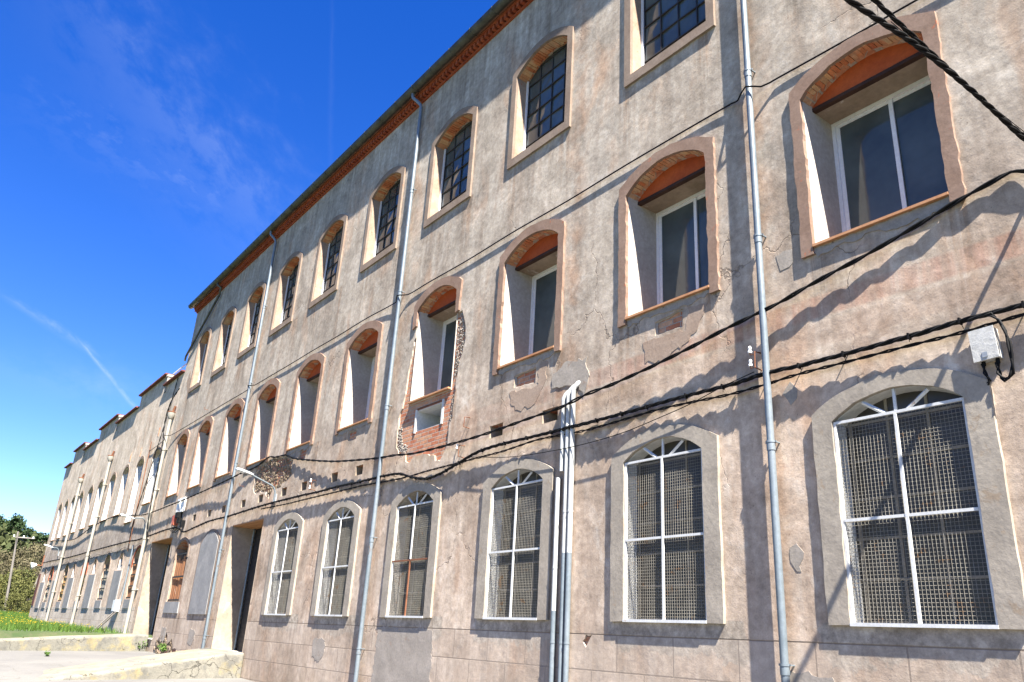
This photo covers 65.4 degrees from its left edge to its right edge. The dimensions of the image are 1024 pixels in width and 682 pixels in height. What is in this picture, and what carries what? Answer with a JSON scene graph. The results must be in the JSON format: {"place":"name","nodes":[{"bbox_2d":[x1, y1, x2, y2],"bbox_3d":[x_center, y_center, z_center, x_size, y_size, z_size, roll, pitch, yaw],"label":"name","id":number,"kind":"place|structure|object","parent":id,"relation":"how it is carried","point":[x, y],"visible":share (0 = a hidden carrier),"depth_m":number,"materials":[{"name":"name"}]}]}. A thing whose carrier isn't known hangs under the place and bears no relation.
{"place":"outdoors","nodes":[
{"label":"outdoors","id":0,"kind":"place"},
{"bbox_2d":[0,609,128,633],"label":"grass","id":1,"kind":"structure","parent":0,"point":[36,626],"depth_m":33.13,"materials":[{"name":"green plant"}]},
{"bbox_2d":[0,610,123,626],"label":"wildflowers","id":2,"kind":"object","parent":1,"relation":"on","point":[31,620],"visible":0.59,"depth_m":39.03,"materials":[{"name":"yellow plant"}]},
{"bbox_2d":[0,578,152,637],"bbox_3d":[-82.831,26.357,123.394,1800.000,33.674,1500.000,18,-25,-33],"label":"ground","id":3,"kind":"structure","parent":0,"point":[14,634],"depth_m":28.23,"materials":[{"name":"soil"}]},
{"bbox_2d":[0,578,9,605],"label":"shrub","id":4,"kind":"object","parent":3,"relation":"on","point":[2,583],"visible":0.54,"depth_m":68.85,"materials":[{"name":"green plant"}]},
{"bbox_2d":[0,514,12,534],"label":"pine tree","id":5,"kind":"object","parent":3,"relation":"on","point":[2,519],"visible":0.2,"depth_m":147.10,"materials":[{"name":"green plant"}]},
{"bbox_2d":[0,548,17,574],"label":"bare tree","id":6,"kind":"object","parent":3,"relation":"on","point":[3,556],"visible":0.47,"depth_m":86.60,"materials":[{"name":"green plant"}]},
{"bbox_2d":[0,570,20,607],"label":"shrub","id":7,"kind":"object","parent":3,"relation":"on","point":[6,577],"visible":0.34,"depth_m":70.69,"materials":[{"name":"green plant"}]},
{"bbox_2d":[0,590,24,611],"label":"shrub","id":8,"kind":"object","parent":3,"relation":"on","point":[13,597],"visible":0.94,"depth_m":60.62,"materials":[{"name":"green plant"}]},
{"bbox_2d":[0,579,28,610],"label":"shrub","id":9,"kind":"object","parent":3,"relation":"on","point":[21,586],"visible":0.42,"depth_m":65.76,"materials":[{"name":"green plant"}]},
{"bbox_2d":[5,513,28,540],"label":"tree","id":10,"kind":"object","parent":3,"relation":"on","point":[17,522],"visible":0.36,"depth_m":147.67,"materials":[{"name":"green plant"}]},
{"bbox_2d":[0,545,34,583],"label":"bare tree","id":11,"kind":"object","parent":3,"relation":"on","point":[19,555],"visible":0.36,"depth_m":89.75,"materials":[{"name":"green plant"}]},
{"bbox_2d":[3,531,34,610],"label":"utility pole","id":12,"kind":"object","parent":3,"relation":"on","point":[11,571],"visible":0.91,"depth_m":64.68,"materials":[{"name":"grey wood"}]},
{"bbox_2d":[1,565,37,601],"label":"shrub","id":13,"kind":"object","parent":3,"relation":"on","point":[30,579],"visible":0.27,"depth_m":76.42,"materials":[{"name":"green plant"}]},
{"bbox_2d":[0,523,46,579],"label":"woodland","id":14,"kind":"object","parent":3,"relation":"on","point":[8,539],"visible":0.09,"depth_m":123.57,"materials":[{"name":"green plant"}]},
{"bbox_2d":[6,540,45,576],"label":"bare tree","id":15,"kind":"object","parent":3,"relation":"on","point":[33,547],"visible":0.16,"depth_m":94.02,"materials":[{"name":"green plant"}]},
{"bbox_2d":[18,584,35,611],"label":"shrub","id":16,"kind":"object","parent":3,"relation":"on","point":[29,593],"visible":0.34,"depth_m":63.92,"materials":[{"name":"green plant"}]},
{"bbox_2d":[22,600,31,612],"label":"shrub","id":17,"kind":"object","parent":3,"relation":"on","point":[28,605],"visible":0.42,"depth_m":59.37,"materials":[{"name":"green plant"}]},
{"bbox_2d":[14,561,40,601],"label":"bare tree","id":18,"kind":"object","parent":3,"relation":"on","point":[27,565],"visible":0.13,"depth_m":79.45,"materials":[{"name":"green plant"}]},
{"bbox_2d":[21,527,40,541],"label":"pine tree","id":19,"kind":"object","parent":3,"relation":"on","point":[31,530],"visible":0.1,"depth_m":151.42,"materials":[{"name":"green plant"}]},
{"bbox_2d":[19,544,45,589],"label":"bare tree","id":20,"kind":"object","parent":3,"relation":"on","point":[43,549],"visible":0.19,"depth_m":84.40,"materials":[{"name":"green plant"}]},
{"bbox_2d":[27,541,47,587],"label":"bare tree","id":21,"kind":"object","parent":3,"relation":"on","point":[37,556],"visible":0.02,"depth_m":91.20,"materials":[{"name":"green plant"}]},
{"bbox_2d":[38,533,48,544],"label":"pine tree","id":22,"kind":"object","parent":3,"relation":"on","point":[44,537],"visible":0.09,"depth_m":151.62,"materials":[{"name":"green plant"}]},
{"bbox_2d":[0,633,148,650],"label":"parapet","id":23,"kind":"structure","parent":3,"relation":"on","point":[119,642],"depth_m":27.52,"materials":[{"name":"concrete"}]},
{"bbox_2d":[92,611,115,630],"bbox_3d":[-17.157,11.811,33.211,1.139,1.166,0.322,3,-21,2],"label":"plank","id":24,"kind":"object","parent":3,"relation":"on","point":[112,614],"visible":0.59,"depth_m":33.29,"materials":[{"name":"grey wood"}]},
{"bbox_2d":[28,363,186,632],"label":"factory wing","id":25,"kind":"structure","parent":3,"relation":"on","point":[106,474],"depth_m":40.27,"materials":[{"name":"beige paint"}]},
{"bbox_2d":[30,555,44,568],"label":"floodlight","id":26,"kind":"object","parent":25,"relation":"attached to","point":[33,565],"visible":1,"depth_m":53.95,"materials":[{"name":"metal"}]},
{"bbox_2d":[43,566,53,601],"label":"window","id":27,"kind":"structure","parent":25,"relation":"in","point":[49,578],"depth_m":50.14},
{"bbox_2d":[50,503,62,541],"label":"window","id":28,"kind":"structure","parent":25,"relation":"in","point":[59,511],"depth_m":54.26,"materials":[{"name":"white paint"}]},
{"bbox_2d":[56,499,68,538],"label":"window","id":29,"kind":"structure","parent":25,"relation":"in","point":[65,507],"depth_m":52.49,"materials":[{"name":"concrete"}]},
{"bbox_2d":[58,562,68,600],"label":"window","id":30,"kind":"structure","parent":25,"relation":"in","point":[65,574],"depth_m":46.11,"materials":[{"name":"paint"}]},
{"bbox_2d":[62,495,75,536],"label":"window","id":31,"kind":"structure","parent":25,"relation":"in","point":[71,507],"depth_m":50.65,"materials":[{"name":"concrete"}]},
{"bbox_2d":[71,561,75,576],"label":"window","id":32,"kind":"structure","parent":25,"relation":"in","point":[73,570],"depth_m":44.47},
{"bbox_2d":[70,490,83,533],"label":"window","id":33,"kind":"structure","parent":25,"relation":"in","point":[80,500],"depth_m":48.57,"materials":[{"name":"concrete"}]},
{"bbox_2d":[79,560,88,599],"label":"window","id":34,"kind":"structure","parent":25,"relation":"in","point":[88,560],"depth_m":41.49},
{"bbox_2d":[79,485,93,529],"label":"window","id":35,"kind":"structure","parent":25,"relation":"in","point":[89,496],"depth_m":46.46,"materials":[{"name":"concrete"}]},
{"bbox_2d":[92,556,97,573],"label":"window","id":36,"kind":"structure","parent":25,"relation":"in","point":[96,558],"depth_m":40.10,"materials":[{"name":"white"}]},
{"bbox_2d":[88,479,103,526],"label":"window","id":37,"kind":"structure","parent":25,"relation":"in","point":[98,493],"depth_m":44.43,"materials":[{"name":"concrete"}]},
{"bbox_2d":[97,552,110,599],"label":"window","id":38,"kind":"structure","parent":25,"relation":"in","point":[106,568],"depth_m":37.67,"materials":[{"name":"paint"}]},
{"bbox_2d":[99,472,116,521],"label":"window","id":39,"kind":"structure","parent":25,"relation":"in","point":[105,511],"depth_m":42.01,"materials":[{"name":"concrete"}]},
{"bbox_2d":[112,464,129,516],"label":"window","id":40,"kind":"structure","parent":25,"relation":"in","point":[120,495],"depth_m":39.80,"materials":[{"name":"concrete"}]},
{"bbox_2d":[118,550,123,569],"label":"window","id":41,"kind":"structure","parent":25,"relation":"in","point":[120,563],"depth_m":35.75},
{"bbox_2d":[120,514,145,529],"bbox_3d":[-15.858,7.561,33.305,1.082,0.520,0.200,18,-25,-33],"label":"street lamp","id":42,"kind":"object","parent":25,"relation":"attached to","point":[126,516],"visible":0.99,"depth_m":33.35,"materials":[{"name":"grey metal"}]},
{"bbox_2d":[125,545,140,598],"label":"window","id":43,"kind":"structure","parent":25,"relation":"in","point":[134,561],"depth_m":33.36,"materials":[{"name":"brick"}]},
{"bbox_2d":[123,456,144,523],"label":"window","id":44,"kind":"structure","parent":25,"relation":"in","point":[138,472],"depth_m":37.46,"materials":[{"name":"concrete"}]},
{"bbox_2d":[141,446,160,505],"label":"window","id":45,"kind":"structure","parent":25,"relation":"in","point":[148,492],"depth_m":35.35,"materials":[{"name":"paint"}]},
{"bbox_2d":[129,378,177,539],"bbox_3d":[-15.869,5.223,35.272,0.067,7.007,2.633,18,-25,-33],"label":"cable","id":46,"kind":"object","parent":25,"relation":"attached to","point":[152,462],"visible":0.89,"depth_m":35.24,"materials":[{"name":"grey rubber"}]},
{"bbox_2d":[147,388,179,535],"bbox_3d":[-14.922,5.038,33.661,0.709,6.314,0.194,-13,-26,36],"label":"drainpipe","id":47,"kind":"object","parent":25,"relation":"attached to","point":[158,465],"visible":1,"depth_m":33.37,"materials":[{"name":"grey metal"}]},
{"bbox_2d":[35,648,243,679],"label":"ramp","id":48,"kind":"structure","parent":3,"relation":"on","point":[202,663],"depth_m":20.27,"materials":[{"name":"concrete"}]},
{"bbox_2d":[137,640,147,650],"bbox_3d":[-13.298,10.913,28.592,0.400,0.402,0.445,3,-21,2],"label":"weed","id":49,"kind":"object","parent":3,"relation":"on","point":[139,646],"visible":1,"depth_m":28.56,"materials":[{"name":"green plant"}]},
{"bbox_2d":[130,0,1023,681],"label":"factory building","id":50,"kind":"structure","parent":3,"relation":"on","point":[858,520],"depth_m":12.17,"materials":[{"name":"paint"}]},
{"bbox_2d":[132,537,172,639],"bbox_3d":[-13.386,9.470,30.437,0.805,3.608,3.050,18,-25,-33],"label":"doorway","id":51,"kind":"structure","parent":50,"relation":"in","point":[150,596],"depth_m":31.57,"materials":[{"name":"beige paint"}]},
{"bbox_2d":[169,512,185,532],"bbox_3d":[-12.354,6.715,29.373,0.214,0.794,1.808,18,-25,-33],"label":"fuse box","id":52,"kind":"object","parent":50,"relation":"attached to","point":[177,518],"visible":1,"depth_m":29.38,"materials":[{"name":"red plastic"}]},
{"bbox_2d":[165,429,189,499],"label":"window","id":53,"kind":"structure","parent":50,"relation":"in","point":[179,457],"depth_m":32.29,"materials":[{"name":"paint"}]},
{"bbox_2d":[167,537,189,601],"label":"window","id":54,"kind":"structure","parent":50,"relation":"in","point":[180,556],"depth_m":28.23,"materials":[{"name":"paint"}]},
{"bbox_2d":[176,498,181,511],"bbox_3d":[-12.550,6.220,30.023,0.070,0.530,0.330,18,-25,-33],"label":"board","id":55,"kind":"object","parent":50,"relation":"attached to","point":[178,507],"visible":0.64,"depth_m":29.95,"materials":[{"name":"plastic"}]},
{"bbox_2d":[179,497,186,511],"bbox_3d":[-12.220,6.081,29.606,0.070,0.530,0.370,18,-25,-33],"label":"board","id":56,"kind":"object","parent":50,"relation":"attached to","point":[182,506],"visible":1,"depth_m":29.51,"materials":[{"name":"plastic"}]},
{"bbox_2d":[188,327,211,392],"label":"window","id":57,"kind":"structure","parent":50,"relation":"in","point":[202,349],"depth_m":33.78,"materials":[{"name":"paint"}]},
{"bbox_2d":[186,416,213,491],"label":"window","id":58,"kind":"structure","parent":50,"relation":"in","point":[197,469],"depth_m":30.08,"materials":[{"name":"paint"}]},
{"bbox_2d":[210,306,236,377],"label":"window","id":59,"kind":"structure","parent":50,"relation":"in","point":[226,330],"depth_m":31.51,"materials":[{"name":"paint"}]},
{"bbox_2d":[213,398,244,481],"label":"window","id":60,"kind":"structure","parent":50,"relation":"in","point":[232,426],"depth_m":27.67,"materials":[{"name":"paint"}]},
{"bbox_2d":[211,518,263,651],"bbox_3d":[-7.630,7.126,23.119,0.805,3.608,2.650,18,-25,-33],"label":"doorway","id":61,"kind":"structure","parent":50,"relation":"in","point":[239,574],"depth_m":24.07,"materials":[{"name":"beige paint"}]},
{"bbox_2d":[236,282,266,358],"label":"window","id":62,"kind":"structure","parent":50,"relation":"in","point":[248,339],"depth_m":29.18,"materials":[{"name":"paint"}]},
{"bbox_2d":[235,467,276,500],"bbox_3d":[-7.068,3.986,21.972,1.252,0.794,0.200,18,-25,-33],"label":"street lamp","id":63,"kind":"object","parent":50,"relation":"attached to","point":[238,469],"visible":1,"depth_m":22.01,"materials":[{"name":"grey metal"}]},
{"bbox_2d":[244,378,280,469],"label":"window","id":64,"kind":"structure","parent":50,"relation":"in","point":[262,427],"depth_m":25.34,"materials":[{"name":"paint"}]},
{"bbox_2d":[261,512,304,615],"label":"window","id":65,"kind":"structure","parent":50,"relation":"in","point":[281,577],"depth_m":20.79,"materials":[{"name":"grey glass"}]},
{"bbox_2d":[268,251,302,336],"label":"window","id":66,"kind":"structure","parent":50,"relation":"in","point":[287,286],"depth_m":26.76,"materials":[{"name":"paint"}]},
{"bbox_2d":[284,353,325,454],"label":"window","id":67,"kind":"structure","parent":50,"relation":"in","point":[307,392],"depth_m":22.90,"materials":[{"name":"paint"}]},
{"bbox_2d":[308,214,347,308],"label":"window","id":68,"kind":"structure","parent":50,"relation":"in","point":[328,262],"depth_m":24.26,"materials":[{"name":"concrete"}]},
{"bbox_2d":[310,500,361,616],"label":"window","id":69,"kind":"structure","parent":50,"relation":"in","point":[334,576],"depth_m":18.38,"materials":[{"name":"white paint"}]},
{"bbox_2d":[334,320,383,435],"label":"window","id":70,"kind":"structure","parent":50,"relation":"in","point":[361,367],"depth_m":20.42,"materials":[{"name":"beige paint"}]},
{"bbox_2d":[359,166,405,272],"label":"window","id":71,"kind":"structure","parent":50,"relation":"in","point":[383,217],"depth_m":21.65,"materials":[{"name":"paint"}]},
{"bbox_2d":[379,483,442,617],"bbox_3d":[-1.851,4.101,15.686,0.372,2.571,1.942,18,-25,-33],"label":"window","id":72,"kind":"structure","parent":50,"relation":"in","point":[408,586],"depth_m":15.80,"materials":[{"name":"grey glass"}]},
{"bbox_2d":[407,276,462,404],"bbox_3d":[-1.376,-0.048,17.330,0.815,2.824,1.952,18,-25,-33],"label":"window","id":73,"kind":"structure","parent":50,"relation":"in","point":[433,368],"depth_m":17.82,"materials":[{"name":"beige paint"}]},
{"bbox_2d":[423,106,478,228],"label":"window","id":74,"kind":"structure","parent":50,"relation":"in","point":[450,178],"depth_m":19.09,"materials":[{"name":"glass"}]},
{"bbox_2d":[456,444,464,457],"bbox_3d":[-0.984,2.073,14.986,0.147,0.257,0.107,18,-25,-33],"label":"insulator bracket","id":75,"kind":"object","parent":50,"relation":"attached to","point":[457,445],"visible":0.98,"depth_m":14.97,"materials":[{"name":"ceramic"}]},
{"bbox_2d":[474,459,554,619],"bbox_3d":[0.159,3.251,13.145,0.372,2.570,1.943,18,-25,-33],"label":"window","id":76,"kind":"structure","parent":50,"relation":"in","point":[514,571],"depth_m":13.23,"materials":[{"name":"grey glass"}]},
{"bbox_2d":[492,219,565,375],"bbox_3d":[0.607,-0.852,14.806,0.815,2.902,1.971,18,-25,-33],"label":"window","id":77,"kind":"structure","parent":50,"relation":"in","point":[529,311],"depth_m":15.22,"materials":[{"name":"beige paint"}]},
{"bbox_2d":[43,301,1023,562],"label":"cable","id":78,"kind":"object","parent":50,"relation":"attached to","point":[869,347],"visible":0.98,"depth_m":10.83,"materials":[{"name":"black rubber"}]},
{"bbox_2d":[150,0,917,450],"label":"cable","id":79,"kind":"object","parent":50,"relation":"attached to","point":[592,186],"visible":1,"depth_m":13.30,"materials":[{"name":"black rubber"}]},
{"bbox_2d":[54,169,1023,540],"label":"cable","id":80,"kind":"object","parent":50,"relation":"attached to","point":[878,247],"visible":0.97,"depth_m":10.61,"materials":[{"name":"black rubber"}]},
{"bbox_2d":[507,26,574,169],"bbox_3d":[0.711,-5.046,16.238,0.385,2.849,1.975,18,-25,-33],"label":"window","id":81,"kind":"structure","parent":50,"relation":"in","point":[541,107],"depth_m":16.51,"materials":[{"name":"glass"}]},
{"bbox_2d":[479,372,753,457],"bbox_3d":[1.105,1.378,12.209,0.012,0.426,6.302,18,-25,-33],"label":"cable","id":82,"kind":"object","parent":50,"relation":"attached to","point":[622,432],"visible":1,"depth_m":11.43,"materials":[{"name":"black rubber"}]},
{"bbox_2d":[261,313,1023,509],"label":"cable","id":83,"kind":"object","parent":50,"relation":"attached to","point":[1013,317],"visible":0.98,"depth_m":10.06,"materials":[{"name":"black rubber"}]},
{"bbox_2d":[610,424,725,623],"bbox_3d":[2.122,2.421,10.664,0.372,2.569,1.943,18,-25,-33],"label":"window","id":84,"kind":"structure","parent":50,"relation":"in","point":[667,554],"depth_m":10.70,"materials":[{"name":"white paint"}]},
{"bbox_2d":[617,136,720,327],"bbox_3d":[2.612,-1.699,12.272,0.815,2.904,1.971,18,-25,-33],"label":"window","id":85,"kind":"structure","parent":50,"relation":"in","point":[668,252],"depth_m":12.62,"materials":[{"name":"beige paint"}]},
{"bbox_2d":[624,0,715,87],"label":"window","id":86,"kind":"structure","parent":50,"relation":"in","point":[655,31],"depth_m":13.82,"materials":[{"name":"glass"}]},
{"bbox_2d":[748,346,761,370],"bbox_3d":[3.034,0.221,9.979,0.147,0.312,0.107,18,-25,-33],"label":"insulator bracket","id":87,"kind":"object","parent":50,"relation":"attached to","point":[750,364],"visible":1,"depth_m":9.94,"materials":[{"name":"ceramic"}]},
{"bbox_2d":[788,11,966,258],"bbox_3d":[4.556,-2.521,9.815,0.815,2.904,1.971,18,-25,-33],"label":"window","id":88,"kind":"structure","parent":50,"relation":"in","point":[880,144],"depth_m":10.07,"materials":[{"name":"beige paint"}]},
{"bbox_2d":[811,368,1023,629],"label":"window","id":89,"kind":"structure","parent":50,"relation":"in","point":[917,521],"depth_m":8.13,"materials":[{"name":"white paint"}]},
{"bbox_2d":[844,0,1023,141],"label":"cable","id":90,"kind":"object","parent":50,"relation":"attached to","point":[881,21],"visible":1,"depth_m":6.54,"materials":[{"name":"black rubber"}]},
{"bbox_2d":[871,0,1023,134],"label":"cable","id":91,"kind":"object","parent":50,"relation":"attached to","point":[893,18],"visible":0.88,"depth_m":6.32,"materials":[{"name":"black rubber"}]},
{"bbox_2d":[891,21,1023,131],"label":"cable","id":92,"kind":"object","parent":50,"relation":"attached to","point":[932,57],"visible":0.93,"depth_m":7.28,"materials":[{"name":"black rubber"}]},
{"bbox_2d":[968,325,1003,365],"bbox_3d":[4.618,0.057,7.763,0.118,0.367,0.248,18,-25,-33],"label":"junction box","id":93,"kind":"object","parent":50,"relation":"attached to","point":[985,345],"visible":1,"depth_m":7.73,"materials":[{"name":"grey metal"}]},
{"bbox_2d":[981,363,991,384],"bbox_3d":[4.582,0.323,7.700,0.062,0.225,0.068,8,-21,-13],"label":"cable","id":94,"kind":"object","parent":93,"relation":"attached to","point":[985,373],"visible":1,"depth_m":7.68,"materials":[{"name":"black rubber"}]},
{"bbox_2d":[967,312,1014,381],"bbox_3d":[4.638,0.064,7.692,0.085,0.729,0.360,18,-25,-33],"label":"cable","id":95,"kind":"object","parent":93,"relation":"attached to","point":[1010,353],"visible":1,"depth_m":7.57,"materials":[{"name":"black rubber"}]},
{"bbox_2d":[0,651,252,681],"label":"road","id":96,"kind":"structure","parent":0,"point":[23,666],"depth_m":22.41,"materials":[{"name":"concrete"}]},
{"bbox_2d":[158,642,166,651],"bbox_3d":[-11.718,10.298,26.786,0.350,0.316,0.358,18,-25,-33],"label":"weed","id":97,"kind":"object","parent":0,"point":[162,648],"visible":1,"depth_m":26.73,"materials":[{"name":"green plant"}]},
{"bbox_2d":[0,0,497,534],"label":"sky","id":98,"kind":"structure","parent":0,"point":[145,145],"materials":[{"name":"blue"}]}
]}

